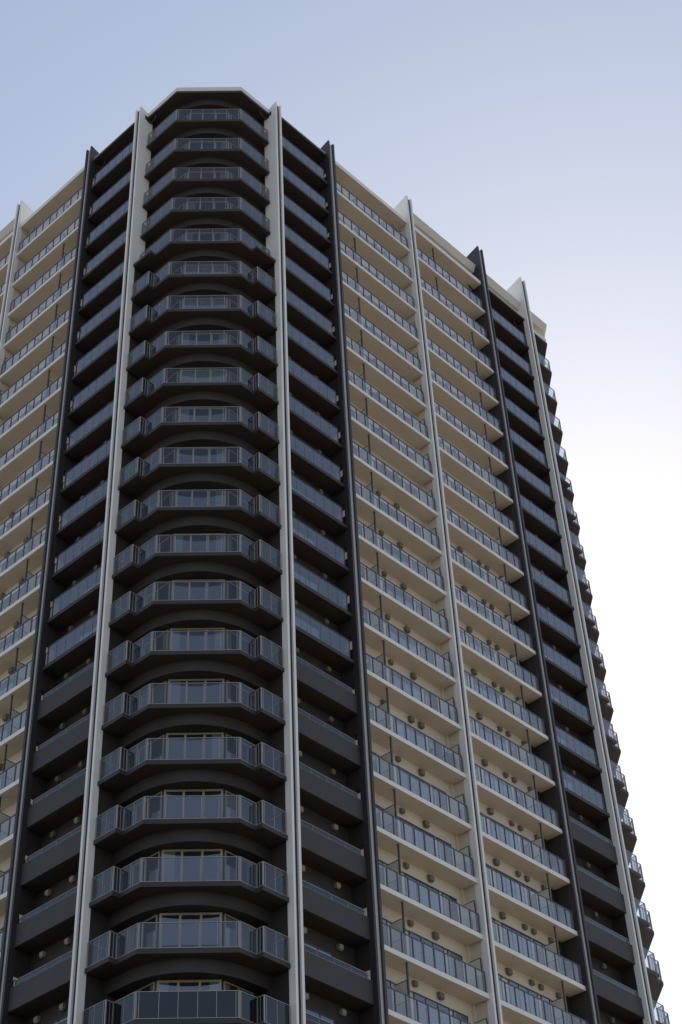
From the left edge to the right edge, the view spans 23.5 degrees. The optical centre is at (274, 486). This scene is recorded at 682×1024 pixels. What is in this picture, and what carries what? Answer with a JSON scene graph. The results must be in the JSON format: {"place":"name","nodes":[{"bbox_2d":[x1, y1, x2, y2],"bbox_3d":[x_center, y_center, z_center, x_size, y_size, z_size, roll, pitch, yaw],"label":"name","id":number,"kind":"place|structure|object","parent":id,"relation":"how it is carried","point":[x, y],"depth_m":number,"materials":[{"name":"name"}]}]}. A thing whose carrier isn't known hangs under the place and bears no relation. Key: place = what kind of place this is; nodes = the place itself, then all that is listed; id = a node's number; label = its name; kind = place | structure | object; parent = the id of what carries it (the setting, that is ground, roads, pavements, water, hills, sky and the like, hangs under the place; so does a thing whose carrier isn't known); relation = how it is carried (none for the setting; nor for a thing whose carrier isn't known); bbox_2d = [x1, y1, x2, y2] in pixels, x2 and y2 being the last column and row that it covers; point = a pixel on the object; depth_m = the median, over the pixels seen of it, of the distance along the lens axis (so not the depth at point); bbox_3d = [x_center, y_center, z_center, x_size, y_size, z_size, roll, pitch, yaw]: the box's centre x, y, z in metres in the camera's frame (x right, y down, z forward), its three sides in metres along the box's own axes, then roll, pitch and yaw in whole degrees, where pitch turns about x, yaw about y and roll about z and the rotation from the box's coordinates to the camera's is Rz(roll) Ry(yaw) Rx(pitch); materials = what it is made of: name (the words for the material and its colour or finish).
{"place":"outdoors","nodes":[
{"label":"outdoors","id":0,"kind":"place"},
{"bbox_2d":[0,87,669,1023],"bbox_3d":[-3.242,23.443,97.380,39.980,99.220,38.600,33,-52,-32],"label":"apartment tower","id":1,"kind":"structure","parent":0,"point":[294,587],"depth_m":88.87,"materials":[{"name":"grey concrete"}]},
{"bbox_2d":[0,676,12,695],"bbox_3d":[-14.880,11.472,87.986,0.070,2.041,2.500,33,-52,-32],"label":"sliding window","id":2,"kind":"structure","parent":1,"relation":"in","point":[3,687],"depth_m":88.06,"materials":[{"name":"grey"}]},
{"bbox_2d":[0,630,18,652],"bbox_3d":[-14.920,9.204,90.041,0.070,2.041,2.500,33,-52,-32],"label":"sliding window","id":3,"kind":"structure","parent":1,"relation":"in","point":[9,641],"depth_m":90.28,"materials":[{"name":"grey"}]},
{"bbox_2d":[0,586,23,610],"bbox_3d":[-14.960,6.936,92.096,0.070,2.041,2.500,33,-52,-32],"label":"glass balcony railing","id":4,"kind":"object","parent":1,"relation":"in","point":[14,598],"depth_m":92.44,"materials":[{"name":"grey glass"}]},
{"bbox_2d":[1,544,28,572],"bbox_3d":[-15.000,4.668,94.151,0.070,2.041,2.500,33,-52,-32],"label":"glass balcony railing","id":5,"kind":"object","parent":1,"relation":"in","point":[11,561],"depth_m":94.67,"materials":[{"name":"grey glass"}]},
{"bbox_2d":[6,505,32,531],"bbox_3d":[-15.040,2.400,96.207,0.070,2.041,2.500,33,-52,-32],"label":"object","id":6,"kind":"structure","parent":1,"relation":"in","point":[24,514],"depth_m":96.71,"materials":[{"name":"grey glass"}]},
{"bbox_2d":[11,467,36,492],"bbox_3d":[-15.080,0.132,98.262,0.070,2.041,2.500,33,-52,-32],"label":"sliding window","id":7,"kind":"structure","parent":1,"relation":"in","point":[29,476],"depth_m":98.81,"materials":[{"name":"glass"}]},
{"bbox_2d":[78,618,97,642],"bbox_3d":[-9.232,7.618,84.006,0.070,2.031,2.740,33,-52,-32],"label":"balcony window","id":8,"kind":"structure","parent":1,"relation":"in","point":[87,629],"depth_m":84.79,"materials":[{"name":"grey"}]},
{"bbox_2d":[82,572,100,594],"bbox_3d":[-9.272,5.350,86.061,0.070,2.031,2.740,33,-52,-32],"label":"glass balcony railing","id":9,"kind":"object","parent":1,"relation":"in","point":[92,582],"depth_m":86.86,"materials":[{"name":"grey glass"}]},
{"bbox_2d":[85,529,103,550],"bbox_3d":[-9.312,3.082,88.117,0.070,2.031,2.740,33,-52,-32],"label":"glass balcony railing","id":10,"kind":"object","parent":1,"relation":"in","point":[95,538],"depth_m":88.94,"materials":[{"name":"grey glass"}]},
{"bbox_2d":[89,487,106,506],"bbox_3d":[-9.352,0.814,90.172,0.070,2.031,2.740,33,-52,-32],"label":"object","id":11,"kind":"structure","parent":1,"relation":"in","point":[104,492],"depth_m":91.03,"materials":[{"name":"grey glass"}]},
{"bbox_2d":[128,914,157,951],"bbox_3d":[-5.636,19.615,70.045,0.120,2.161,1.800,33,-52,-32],"label":"side window","id":12,"kind":"structure","parent":1,"relation":"in","point":[132,930],"depth_m":70.51,"materials":[{"name":"grey glass"}]},
{"bbox_2d":[132,851,159,885],"bbox_3d":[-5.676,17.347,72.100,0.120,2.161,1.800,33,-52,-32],"label":"side window","id":13,"kind":"structure","parent":1,"relation":"in","point":[158,852],"depth_m":72.45,"materials":[{"name":"grey glass"}]},
{"bbox_2d":[135,791,162,822],"bbox_3d":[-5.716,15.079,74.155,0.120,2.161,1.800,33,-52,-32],"label":"side window","id":14,"kind":"structure","parent":1,"relation":"in","point":[161,792],"depth_m":74.53,"materials":[{"name":"grey glass"}]},
{"bbox_2d":[138,734,164,763],"bbox_3d":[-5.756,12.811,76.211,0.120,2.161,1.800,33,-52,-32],"label":"side window","id":15,"kind":"structure","parent":1,"relation":"in","point":[163,735],"depth_m":76.56,"materials":[{"name":"grey glass"}]},
{"bbox_2d":[141,681,166,707],"bbox_3d":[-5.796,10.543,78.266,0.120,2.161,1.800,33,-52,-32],"label":"side window","id":16,"kind":"structure","parent":1,"relation":"in","point":[159,692],"depth_m":78.57,"materials":[{"name":"grey glass"}]},
{"bbox_2d":[143,630,168,654],"bbox_3d":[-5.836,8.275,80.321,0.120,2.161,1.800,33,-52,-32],"label":"side window","id":17,"kind":"structure","parent":1,"relation":"in","point":[165,634],"depth_m":80.53,"materials":[{"name":"grey glass"}]},
{"bbox_2d":[148,536,171,556],"bbox_3d":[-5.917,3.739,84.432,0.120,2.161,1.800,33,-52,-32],"label":"side window","id":18,"kind":"structure","parent":1,"relation":"in","point":[150,552],"depth_m":84.94,"materials":[{"name":"grey glass"}]},
{"bbox_2d":[150,491,173,511],"bbox_3d":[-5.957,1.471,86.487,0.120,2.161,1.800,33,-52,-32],"label":"side window","id":19,"kind":"structure","parent":1,"relation":"in","point":[171,504],"depth_m":86.77,"materials":[{"name":"grey glass"}]},
{"bbox_2d":[157,980,221,990],"bbox_3d":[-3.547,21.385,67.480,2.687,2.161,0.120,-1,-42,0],"label":"corner window","id":20,"kind":"structure","parent":1,"relation":"in","point":[162,985],"depth_m":68.10,"materials":[{"name":"beige glass"}]},
{"bbox_2d":[158,912,221,947],"bbox_3d":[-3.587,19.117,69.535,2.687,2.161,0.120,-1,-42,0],"label":"corner window","id":21,"kind":"structure","parent":1,"relation":"in","point":[180,915],"depth_m":69.97,"materials":[{"name":"beige glass"}]},
{"bbox_2d":[161,849,222,880],"bbox_3d":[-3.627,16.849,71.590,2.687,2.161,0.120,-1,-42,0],"label":"corner window","id":22,"kind":"structure","parent":1,"relation":"in","point":[168,864],"depth_m":71.85,"materials":[{"name":"grey glass"}]},
{"bbox_2d":[163,789,222,817],"bbox_3d":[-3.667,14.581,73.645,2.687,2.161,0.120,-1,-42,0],"label":"corner window","id":23,"kind":"structure","parent":1,"relation":"in","point":[203,791],"depth_m":74.15,"materials":[{"name":"beige metal"}]},
{"bbox_2d":[165,732,223,758],"bbox_3d":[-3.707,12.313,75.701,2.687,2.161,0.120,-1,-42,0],"label":"corner window","id":24,"kind":"structure","parent":1,"relation":"in","point":[215,741],"depth_m":76.02,"materials":[{"name":"grey glass"}]},
{"bbox_2d":[167,679,223,702],"bbox_3d":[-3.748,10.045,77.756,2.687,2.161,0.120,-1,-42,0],"label":"corner window","id":25,"kind":"structure","parent":1,"relation":"in","point":[173,692],"depth_m":78.07,"materials":[{"name":"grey glass"}]},
{"bbox_2d":[169,628,224,649],"bbox_3d":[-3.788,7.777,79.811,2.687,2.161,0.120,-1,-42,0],"label":"corner window","id":26,"kind":"structure","parent":1,"relation":"in","point":[175,636],"depth_m":80.12,"materials":[{"name":"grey glass"}]},
{"bbox_2d":[171,579,224,599],"bbox_3d":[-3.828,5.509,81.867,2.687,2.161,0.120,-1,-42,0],"label":"corner window","id":27,"kind":"structure","parent":1,"relation":"in","point":[200,579],"depth_m":82.34,"materials":[{"name":"beige glass"}]},
{"bbox_2d":[173,533,225,551],"bbox_3d":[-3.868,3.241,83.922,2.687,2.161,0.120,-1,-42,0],"label":"corner window","id":28,"kind":"structure","parent":1,"relation":"in","point":[220,539],"depth_m":84.25,"materials":[{"name":"grey glass"}]},
{"bbox_2d":[175,489,225,506],"bbox_3d":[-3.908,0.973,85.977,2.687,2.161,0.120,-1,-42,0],"label":"corner window","id":29,"kind":"structure","parent":1,"relation":"in","point":[219,502],"depth_m":86.33,"materials":[{"name":"grey glass"}]},
{"bbox_2d":[176,448,225,462],"bbox_3d":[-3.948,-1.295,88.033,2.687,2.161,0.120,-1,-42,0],"label":"corner window","id":30,"kind":"structure","parent":1,"relation":"in","point":[220,452],"depth_m":88.47,"materials":[{"name":"grey glass"}]},
{"bbox_2d":[178,407,226,421],"bbox_3d":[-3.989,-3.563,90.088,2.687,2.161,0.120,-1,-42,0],"label":"corner window","id":31,"kind":"structure","parent":1,"relation":"in","point":[183,414],"depth_m":90.54,"materials":[{"name":"grey glass"}]},
{"bbox_2d":[179,369,226,381],"bbox_3d":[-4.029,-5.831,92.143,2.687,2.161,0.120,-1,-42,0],"label":"corner window","id":32,"kind":"structure","parent":1,"relation":"in","point":[205,375],"depth_m":92.55,"materials":[{"name":"grey glass"}]},
{"bbox_2d":[181,333,226,344],"bbox_3d":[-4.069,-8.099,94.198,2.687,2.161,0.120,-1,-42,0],"label":"corner window","id":33,"kind":"structure","parent":1,"relation":"in","point":[185,337],"depth_m":94.68,"materials":[{"name":"grey glass"}]},
{"bbox_2d":[182,298,227,308],"bbox_3d":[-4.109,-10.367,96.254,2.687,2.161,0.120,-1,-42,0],"label":"corner window","id":34,"kind":"structure","parent":1,"relation":"in","point":[187,303],"depth_m":96.66,"materials":[{"name":"grey glass"}]},
{"bbox_2d":[183,264,227,273],"bbox_3d":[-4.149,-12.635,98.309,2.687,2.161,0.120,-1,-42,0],"label":"corner window","id":35,"kind":"structure","parent":1,"relation":"in","point":[203,268],"depth_m":98.74,"materials":[{"name":"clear glass"}]},
{"bbox_2d":[185,232,227,240],"bbox_3d":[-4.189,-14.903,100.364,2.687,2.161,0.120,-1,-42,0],"label":"corner window","id":36,"kind":"structure","parent":1,"relation":"in","point":[223,235],"depth_m":100.91,"materials":[{"name":"grey glass"}]},
{"bbox_2d":[186,201,228,208],"bbox_3d":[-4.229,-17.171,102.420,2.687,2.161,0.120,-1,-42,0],"label":"corner window","id":37,"kind":"structure","parent":1,"relation":"in","point":[191,205],"depth_m":103.02,"materials":[{"name":"grey glass"}]},
{"bbox_2d":[187,171,228,178],"bbox_3d":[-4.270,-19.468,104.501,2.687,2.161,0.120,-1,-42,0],"label":"corner window","id":38,"kind":"structure","parent":1,"relation":"in","point":[223,174],"depth_m":105.11,"materials":[{"name":"grey glass"}]},
{"bbox_2d":[188,141,228,148],"bbox_3d":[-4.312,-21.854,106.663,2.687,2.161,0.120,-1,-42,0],"label":"corner window","id":39,"kind":"structure","parent":1,"relation":"in","point":[224,144],"depth_m":107.26,"materials":[{"name":"grey glass"}]},
{"bbox_2d":[223,981,252,994],"bbox_3d":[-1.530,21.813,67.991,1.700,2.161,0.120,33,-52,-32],"label":"side window","id":40,"kind":"structure","parent":1,"relation":"in","point":[226,985],"depth_m":68.41,"materials":[{"name":"beige glass"}]},
{"bbox_2d":[225,733,251,763],"bbox_3d":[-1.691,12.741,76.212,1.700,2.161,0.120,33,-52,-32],"label":"side window","id":41,"kind":"structure","parent":1,"relation":"in","point":[249,749],"depth_m":76.77,"materials":[{"name":"grey glass"}]},
{"bbox_2d":[224,850,252,885],"bbox_3d":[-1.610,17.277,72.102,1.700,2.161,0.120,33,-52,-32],"label":"side window","id":42,"kind":"structure","parent":1,"relation":"in","point":[249,866],"depth_m":72.63,"materials":[{"name":"grey glass"}]},
{"bbox_2d":[224,913,252,951],"bbox_3d":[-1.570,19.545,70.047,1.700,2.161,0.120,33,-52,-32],"label":"side window","id":43,"kind":"structure","parent":1,"relation":"in","point":[230,928],"depth_m":70.31,"materials":[{"name":"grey glass"}]},
{"bbox_2d":[227,491,250,511],"bbox_3d":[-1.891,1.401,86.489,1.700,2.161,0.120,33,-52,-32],"label":"side window","id":44,"kind":"structure","parent":1,"relation":"in","point":[248,507],"depth_m":87.05,"materials":[{"name":"grey glass"}]},
{"bbox_2d":[227,535,250,557],"bbox_3d":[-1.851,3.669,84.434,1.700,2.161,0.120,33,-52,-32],"label":"side window","id":45,"kind":"structure","parent":1,"relation":"in","point":[229,539],"depth_m":84.70,"materials":[{"name":"grey glass"}]},
{"bbox_2d":[226,629,251,655],"bbox_3d":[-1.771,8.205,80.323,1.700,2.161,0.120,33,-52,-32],"label":"side window","id":46,"kind":"structure","parent":1,"relation":"in","point":[228,633],"depth_m":80.52,"materials":[{"name":"grey glass"}]},
{"bbox_2d":[226,680,251,708],"bbox_3d":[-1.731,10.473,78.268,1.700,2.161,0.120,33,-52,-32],"label":"side window","id":47,"kind":"structure","parent":1,"relation":"in","point":[249,696],"depth_m":78.74,"materials":[{"name":"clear glass"}]},
{"bbox_2d":[225,790,252,823],"bbox_3d":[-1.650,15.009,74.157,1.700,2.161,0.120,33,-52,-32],"label":"side window","id":48,"kind":"structure","parent":1,"relation":"in","point":[230,801],"depth_m":74.46,"materials":[{"name":"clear glass"}]},
{"bbox_2d":[228,371,250,388],"bbox_3d":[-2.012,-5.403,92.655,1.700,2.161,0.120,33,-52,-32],"label":"side window","id":49,"kind":"structure","parent":1,"relation":"in","point":[232,377],"depth_m":92.98,"materials":[{"name":"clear glass"}]},
{"bbox_2d":[228,409,250,427],"bbox_3d":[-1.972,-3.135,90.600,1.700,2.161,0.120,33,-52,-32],"label":"side window","id":50,"kind":"structure","parent":1,"relation":"in","point":[232,416],"depth_m":90.94,"materials":[{"name":"blue glass"}]},
{"bbox_2d":[287,329,307,348],"bbox_3d":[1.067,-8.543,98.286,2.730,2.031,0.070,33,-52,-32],"label":"balcony window","id":51,"kind":"structure","parent":1,"relation":"in","point":[289,333],"depth_m":99.08,"materials":[{"name":"blue glass"}]},
{"bbox_2d":[288,365,309,385],"bbox_3d":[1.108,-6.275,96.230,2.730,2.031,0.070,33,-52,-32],"label":"balcony window","id":52,"kind":"structure","parent":1,"relation":"in","point":[296,373],"depth_m":97.04,"materials":[{"name":"blue glass"}]},
{"bbox_2d":[289,401,310,422],"bbox_3d":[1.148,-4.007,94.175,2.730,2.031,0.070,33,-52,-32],"label":"balcony window","id":53,"kind":"structure","parent":1,"relation":"in","point":[299,411],"depth_m":94.96,"materials":[{"name":"blue glass"}]},
{"bbox_2d":[290,439,312,462],"bbox_3d":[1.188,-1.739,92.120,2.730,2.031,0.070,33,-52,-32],"label":"balcony window","id":54,"kind":"structure","parent":1,"relation":"in","point":[299,449],"depth_m":92.87,"materials":[{"name":"blue glass"}]},
{"bbox_2d":[291,479,313,502],"bbox_3d":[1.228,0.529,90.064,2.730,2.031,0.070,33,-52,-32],"label":"balcony window","id":55,"kind":"structure","parent":1,"relation":"in","point":[295,486],"depth_m":90.79,"materials":[{"name":"blue glass"}]},
{"bbox_2d":[292,521,315,545],"bbox_3d":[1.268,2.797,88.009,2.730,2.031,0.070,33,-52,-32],"label":"balcony window","id":56,"kind":"structure","parent":1,"relation":"in","point":[300,531],"depth_m":88.70,"materials":[{"name":"blue glass"}]},
{"bbox_2d":[294,565,317,591],"bbox_3d":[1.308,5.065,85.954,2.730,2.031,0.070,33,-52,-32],"label":"balcony window","id":57,"kind":"structure","parent":1,"relation":"in","point":[306,578],"depth_m":86.67,"materials":[{"name":"blue glass"}]},
{"bbox_2d":[295,611,319,638],"bbox_3d":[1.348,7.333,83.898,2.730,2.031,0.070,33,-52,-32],"label":"balcony window","id":58,"kind":"structure","parent":1,"relation":"in","point":[303,622],"depth_m":84.54,"materials":[{"name":"blue glass"}]},
{"bbox_2d":[305,1007,334,1023],"bbox_3d":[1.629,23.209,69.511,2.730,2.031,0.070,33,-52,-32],"label":"balcony window","id":59,"kind":"structure","parent":1,"relation":"in","point":[310,1011],"depth_m":70.36,"materials":[{"name":"blue glass"}]},
{"bbox_2d":[368,389,395,413],"bbox_3d":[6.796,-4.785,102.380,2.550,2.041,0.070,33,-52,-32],"label":"sliding window","id":60,"kind":"structure","parent":1,"relation":"in","point":[374,396],"depth_m":102.90,"materials":[{"name":"blue glass"}]},
{"bbox_2d":[371,424,398,449],"bbox_3d":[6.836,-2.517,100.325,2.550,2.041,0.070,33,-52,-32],"label":"sliding window","id":61,"kind":"structure","parent":1,"relation":"in","point":[379,433],"depth_m":100.81,"materials":[{"name":"blue glass"}]},
{"bbox_2d":[382,917,388,945],"bbox_3d":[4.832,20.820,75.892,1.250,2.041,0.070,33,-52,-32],"label":"balcony door","id":62,"kind":"structure","parent":1,"relation":"in","point":[385,929],"depth_m":76.35,"materials":[{"name":"blue glass"}]},
{"bbox_2d":[374,460,401,486],"bbox_3d":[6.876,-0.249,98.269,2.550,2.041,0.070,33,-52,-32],"label":"sliding window","id":63,"kind":"structure","parent":1,"relation":"in","point":[380,469],"depth_m":98.72,"materials":[{"name":"blue glass"}]},
{"bbox_2d":[386,979,392,1009],"bbox_3d":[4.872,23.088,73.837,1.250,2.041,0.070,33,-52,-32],"label":"balcony door","id":64,"kind":"structure","parent":1,"relation":"in","point":[389,991],"depth_m":74.30,"materials":[{"name":"blue glass"}]},
{"bbox_2d":[377,498,405,526],"bbox_3d":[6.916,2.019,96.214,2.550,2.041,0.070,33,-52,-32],"label":"sliding window","id":65,"kind":"structure","parent":1,"relation":"in","point":[384,508],"depth_m":96.64,"materials":[{"name":"glass"}]},
{"bbox_2d":[379,538,408,566],"bbox_3d":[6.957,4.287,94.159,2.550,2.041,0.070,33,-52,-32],"label":"sliding window","id":66,"kind":"structure","parent":1,"relation":"in","point":[387,548],"depth_m":94.59,"materials":[{"name":"glass"}]},
{"bbox_2d":[383,579,412,609],"bbox_3d":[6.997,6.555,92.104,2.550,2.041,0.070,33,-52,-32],"label":"sliding window","id":67,"kind":"structure","parent":1,"relation":"in","point":[390,590],"depth_m":92.49,"materials":[{"name":"glass"}]},
{"bbox_2d":[386,623,416,654],"bbox_3d":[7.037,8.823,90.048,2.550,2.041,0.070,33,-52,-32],"label":"sliding window","id":68,"kind":"structure","parent":1,"relation":"in","point":[393,633],"depth_m":90.41,"materials":[{"name":"blue glass"}]},
{"bbox_2d":[389,668,420,700],"bbox_3d":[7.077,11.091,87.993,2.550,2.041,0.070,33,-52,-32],"label":"sliding window","id":69,"kind":"structure","parent":1,"relation":"in","point":[397,678],"depth_m":88.32,"materials":[{"name":"blue glass"}]},
{"bbox_2d":[393,715,424,749],"bbox_3d":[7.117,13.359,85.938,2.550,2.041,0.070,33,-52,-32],"label":"sliding window","id":70,"kind":"structure","parent":1,"relation":"in","point":[400,725],"depth_m":86.23,"materials":[{"name":"blue glass"}]},
{"bbox_2d":[396,765,429,801],"bbox_3d":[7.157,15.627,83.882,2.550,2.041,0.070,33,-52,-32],"label":"sliding window","id":71,"kind":"structure","parent":1,"relation":"in","point":[404,776],"depth_m":84.17,"materials":[{"name":"blue glass"}]},
{"bbox_2d":[400,817,434,855],"bbox_3d":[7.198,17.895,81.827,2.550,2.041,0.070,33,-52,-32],"label":"sliding window","id":72,"kind":"structure","parent":1,"relation":"in","point":[409,836],"depth_m":82.08,"materials":[{"name":"blue glass"}]},
{"bbox_2d":[412,559,425,577],"bbox_3d":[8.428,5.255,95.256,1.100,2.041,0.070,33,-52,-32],"label":"narrow window","id":73,"kind":"structure","parent":1,"relation":"in","point":[414,565],"depth_m":95.66,"materials":[{"name":"blue glass"}]},
{"bbox_2d":[404,873,439,912],"bbox_3d":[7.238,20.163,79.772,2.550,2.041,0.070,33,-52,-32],"label":"sliding window","id":74,"kind":"structure","parent":1,"relation":"in","point":[413,888],"depth_m":80.02,"materials":[{"name":"blue glass"}]},
{"bbox_2d":[416,601,429,620],"bbox_3d":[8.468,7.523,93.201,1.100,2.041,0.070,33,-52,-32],"label":"narrow window","id":75,"kind":"structure","parent":1,"relation":"in","point":[418,607],"depth_m":93.60,"materials":[{"name":"blue glass"}]},
{"bbox_2d":[419,644,433,664],"bbox_3d":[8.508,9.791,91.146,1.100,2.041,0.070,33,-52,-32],"label":"narrow window","id":76,"kind":"structure","parent":1,"relation":"in","point":[422,649],"depth_m":91.52,"materials":[{"name":"blue glass"}]},
{"bbox_2d":[408,931,444,972],"bbox_3d":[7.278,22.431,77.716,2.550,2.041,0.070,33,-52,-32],"label":"sliding window","id":77,"kind":"structure","parent":1,"relation":"in","point":[418,951],"depth_m":77.96,"materials":[{"name":"blue glass"}]},
{"bbox_2d":[423,690,438,711],"bbox_3d":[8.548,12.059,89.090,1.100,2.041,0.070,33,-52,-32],"label":"narrow window","id":78,"kind":"structure","parent":1,"relation":"in","point":[426,695],"depth_m":89.42,"materials":[{"name":"blue glass"}]},
{"bbox_2d":[413,991,449,1023],"bbox_3d":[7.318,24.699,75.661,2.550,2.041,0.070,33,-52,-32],"label":"sliding window","id":79,"kind":"structure","parent":1,"relation":"in","point":[423,1014],"depth_m":75.87,"materials":[{"name":"blue glass"}]},
{"bbox_2d":[428,738,442,760],"bbox_3d":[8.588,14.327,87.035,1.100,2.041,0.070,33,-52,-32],"label":"narrow window","id":80,"kind":"structure","parent":1,"relation":"in","point":[439,753],"depth_m":87.39,"materials":[{"name":"blue glass"}]},
{"bbox_2d":[432,786,447,811],"bbox_3d":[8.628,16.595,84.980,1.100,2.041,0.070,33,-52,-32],"label":"narrow window","id":81,"kind":"structure","parent":1,"relation":"in","point":[444,805],"depth_m":85.24,"materials":[{"name":"blue glass"}]},
{"bbox_2d":[437,837,452,865],"bbox_3d":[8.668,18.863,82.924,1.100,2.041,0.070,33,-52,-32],"label":"narrow window","id":82,"kind":"structure","parent":1,"relation":"in","point":[449,858],"depth_m":83.17,"materials":[{"name":"blue glass"}]},
{"bbox_2d":[442,892,458,921],"bbox_3d":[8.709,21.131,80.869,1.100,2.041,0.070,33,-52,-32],"label":"narrow window","id":83,"kind":"structure","parent":1,"relation":"in","point":[454,910],"depth_m":81.12,"materials":[{"name":"blue glass"}]},
{"bbox_2d":[447,949,464,981],"bbox_3d":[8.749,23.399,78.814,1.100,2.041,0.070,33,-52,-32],"label":"narrow window","id":84,"kind":"structure","parent":1,"relation":"in","point":[459,965],"depth_m":79.03,"materials":[{"name":"blue glass"}]},
{"bbox_2d":[446,446,470,468],"bbox_3d":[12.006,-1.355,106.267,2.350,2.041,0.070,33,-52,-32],"label":"sliding window","id":85,"kind":"structure","parent":1,"relation":"in","point":[448,449],"depth_m":106.76,"materials":[{"name":"blue glass"}]},
{"bbox_2d":[452,1010,468,1023],"bbox_3d":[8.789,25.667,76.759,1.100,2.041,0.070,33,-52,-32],"label":"narrow window","id":86,"kind":"structure","parent":1,"relation":"in","point":[455,1021],"depth_m":77.22,"materials":[{"name":"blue glass"}]},
{"bbox_2d":[450,481,474,503],"bbox_3d":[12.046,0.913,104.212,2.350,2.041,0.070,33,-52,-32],"label":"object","id":87,"kind":"structure","parent":1,"relation":"in","point":[459,491],"depth_m":104.71,"materials":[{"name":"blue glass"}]},
{"bbox_2d":[454,517,479,541],"bbox_3d":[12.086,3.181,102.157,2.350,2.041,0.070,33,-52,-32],"label":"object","id":88,"kind":"structure","parent":1,"relation":"in","point":[463,527],"depth_m":102.62,"materials":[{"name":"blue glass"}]},
{"bbox_2d":[459,555,484,580],"bbox_3d":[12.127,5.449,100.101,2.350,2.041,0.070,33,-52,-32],"label":"glass balcony railing","id":89,"kind":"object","parent":1,"relation":"in","point":[476,571],"depth_m":100.54,"materials":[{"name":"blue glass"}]},
{"bbox_2d":[463,594,489,620],"bbox_3d":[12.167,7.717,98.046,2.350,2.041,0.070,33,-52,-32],"label":"glass balcony railing","id":90,"kind":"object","parent":1,"relation":"in","point":[481,610],"depth_m":98.45,"materials":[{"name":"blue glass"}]},
{"bbox_2d":[468,635,494,662],"bbox_3d":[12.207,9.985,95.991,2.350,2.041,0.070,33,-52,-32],"label":"glass balcony railing","id":91,"kind":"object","parent":1,"relation":"in","point":[478,648],"depth_m":96.36,"materials":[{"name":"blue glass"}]},
{"bbox_2d":[473,677,500,706],"bbox_3d":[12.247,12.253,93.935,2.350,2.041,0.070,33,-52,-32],"label":"glass balcony railing","id":92,"kind":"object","parent":1,"relation":"in","point":[483,691],"depth_m":94.31,"materials":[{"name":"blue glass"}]},
{"bbox_2d":[478,723,506,752],"bbox_3d":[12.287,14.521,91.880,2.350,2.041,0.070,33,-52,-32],"label":"balcony glass panel","id":93,"kind":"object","parent":1,"relation":"in","point":[497,740],"depth_m":92.22,"materials":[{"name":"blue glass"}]},
{"bbox_2d":[484,770,512,800],"bbox_3d":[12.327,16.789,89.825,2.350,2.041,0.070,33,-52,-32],"label":"balcony glass panel","id":94,"kind":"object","parent":1,"relation":"in","point":[494,782],"depth_m":90.12,"materials":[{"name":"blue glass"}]},
{"bbox_2d":[489,817,519,851],"bbox_3d":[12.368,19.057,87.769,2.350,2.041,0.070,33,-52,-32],"label":"sliding window","id":95,"kind":"structure","parent":1,"relation":"in","point":[500,831],"depth_m":88.06,"materials":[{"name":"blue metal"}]},
{"bbox_2d":[495,869,525,903],"bbox_3d":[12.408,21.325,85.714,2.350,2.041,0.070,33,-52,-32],"label":"sliding window","id":96,"kind":"structure","parent":1,"relation":"in","point":[506,882],"depth_m":85.98,"materials":[{"name":"blue glass"}]},
{"bbox_2d":[501,923,532,959],"bbox_3d":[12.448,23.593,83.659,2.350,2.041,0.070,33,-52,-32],"label":"sliding window","id":97,"kind":"structure","parent":1,"relation":"in","point":[513,938],"depth_m":83.90,"materials":[{"name":"blue glass"}]},
{"bbox_2d":[513,788,523,806],"bbox_3d":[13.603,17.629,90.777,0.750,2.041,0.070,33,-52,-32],"label":"narrow window","id":98,"kind":"structure","parent":1,"relation":"in","point":[520,795],"depth_m":91.10,"materials":[{"name":"blue glass"}]},
{"bbox_2d":[508,979,540,1017],"bbox_3d":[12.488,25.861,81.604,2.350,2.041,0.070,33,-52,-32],"label":"sliding window","id":99,"kind":"structure","parent":1,"relation":"in","point":[519,994],"depth_m":81.84,"materials":[{"name":"blue glass"}]},
{"bbox_2d":[520,835,530,857],"bbox_3d":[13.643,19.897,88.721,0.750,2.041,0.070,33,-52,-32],"label":"narrow window","id":100,"kind":"structure","parent":1,"relation":"in","point":[526,844],"depth_m":89.01,"materials":[{"name":"blue glass"}]},
{"bbox_2d":[526,886,537,909],"bbox_3d":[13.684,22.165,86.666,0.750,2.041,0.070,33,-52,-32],"label":"narrow window","id":101,"kind":"structure","parent":1,"relation":"in","point":[533,896],"depth_m":86.95,"materials":[{"name":"blue glass"}]},
{"bbox_2d":[533,938,544,965],"bbox_3d":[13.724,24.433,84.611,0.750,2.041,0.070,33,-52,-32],"label":"narrow window","id":102,"kind":"structure","parent":1,"relation":"in","point":[540,950],"depth_m":84.87,"materials":[{"name":"blue glass"}]},
{"bbox_2d":[540,995,552,1023],"bbox_3d":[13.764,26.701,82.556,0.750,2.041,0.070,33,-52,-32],"label":"narrow window","id":103,"kind":"structure","parent":1,"relation":"in","point":[547,1007],"depth_m":82.78,"materials":[{"name":"blue glass"}]},
{"bbox_2d":[550,688,562,704],"bbox_3d":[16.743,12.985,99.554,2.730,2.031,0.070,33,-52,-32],"label":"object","id":104,"kind":"structure","parent":1,"relation":"in","point":[557,696],"depth_m":100.44,"materials":[{"name":"blue glass"}]},
{"bbox_2d":[556,730,569,748],"bbox_3d":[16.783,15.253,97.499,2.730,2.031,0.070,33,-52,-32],"label":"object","id":105,"kind":"structure","parent":1,"relation":"in","point":[562,737],"depth_m":98.35,"materials":[{"name":"blue glass"}]},
{"bbox_2d":[563,774,576,793],"bbox_3d":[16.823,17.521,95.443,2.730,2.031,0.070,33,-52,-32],"label":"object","id":106,"kind":"structure","parent":1,"relation":"in","point":[570,784],"depth_m":96.26,"materials":[{"name":"blue glass"}]},
{"bbox_2d":[0,0,681,1023],"label":"sky","id":107,"kind":"structure","parent":0,"point":[544,137],"materials":[{"name":"blue"}]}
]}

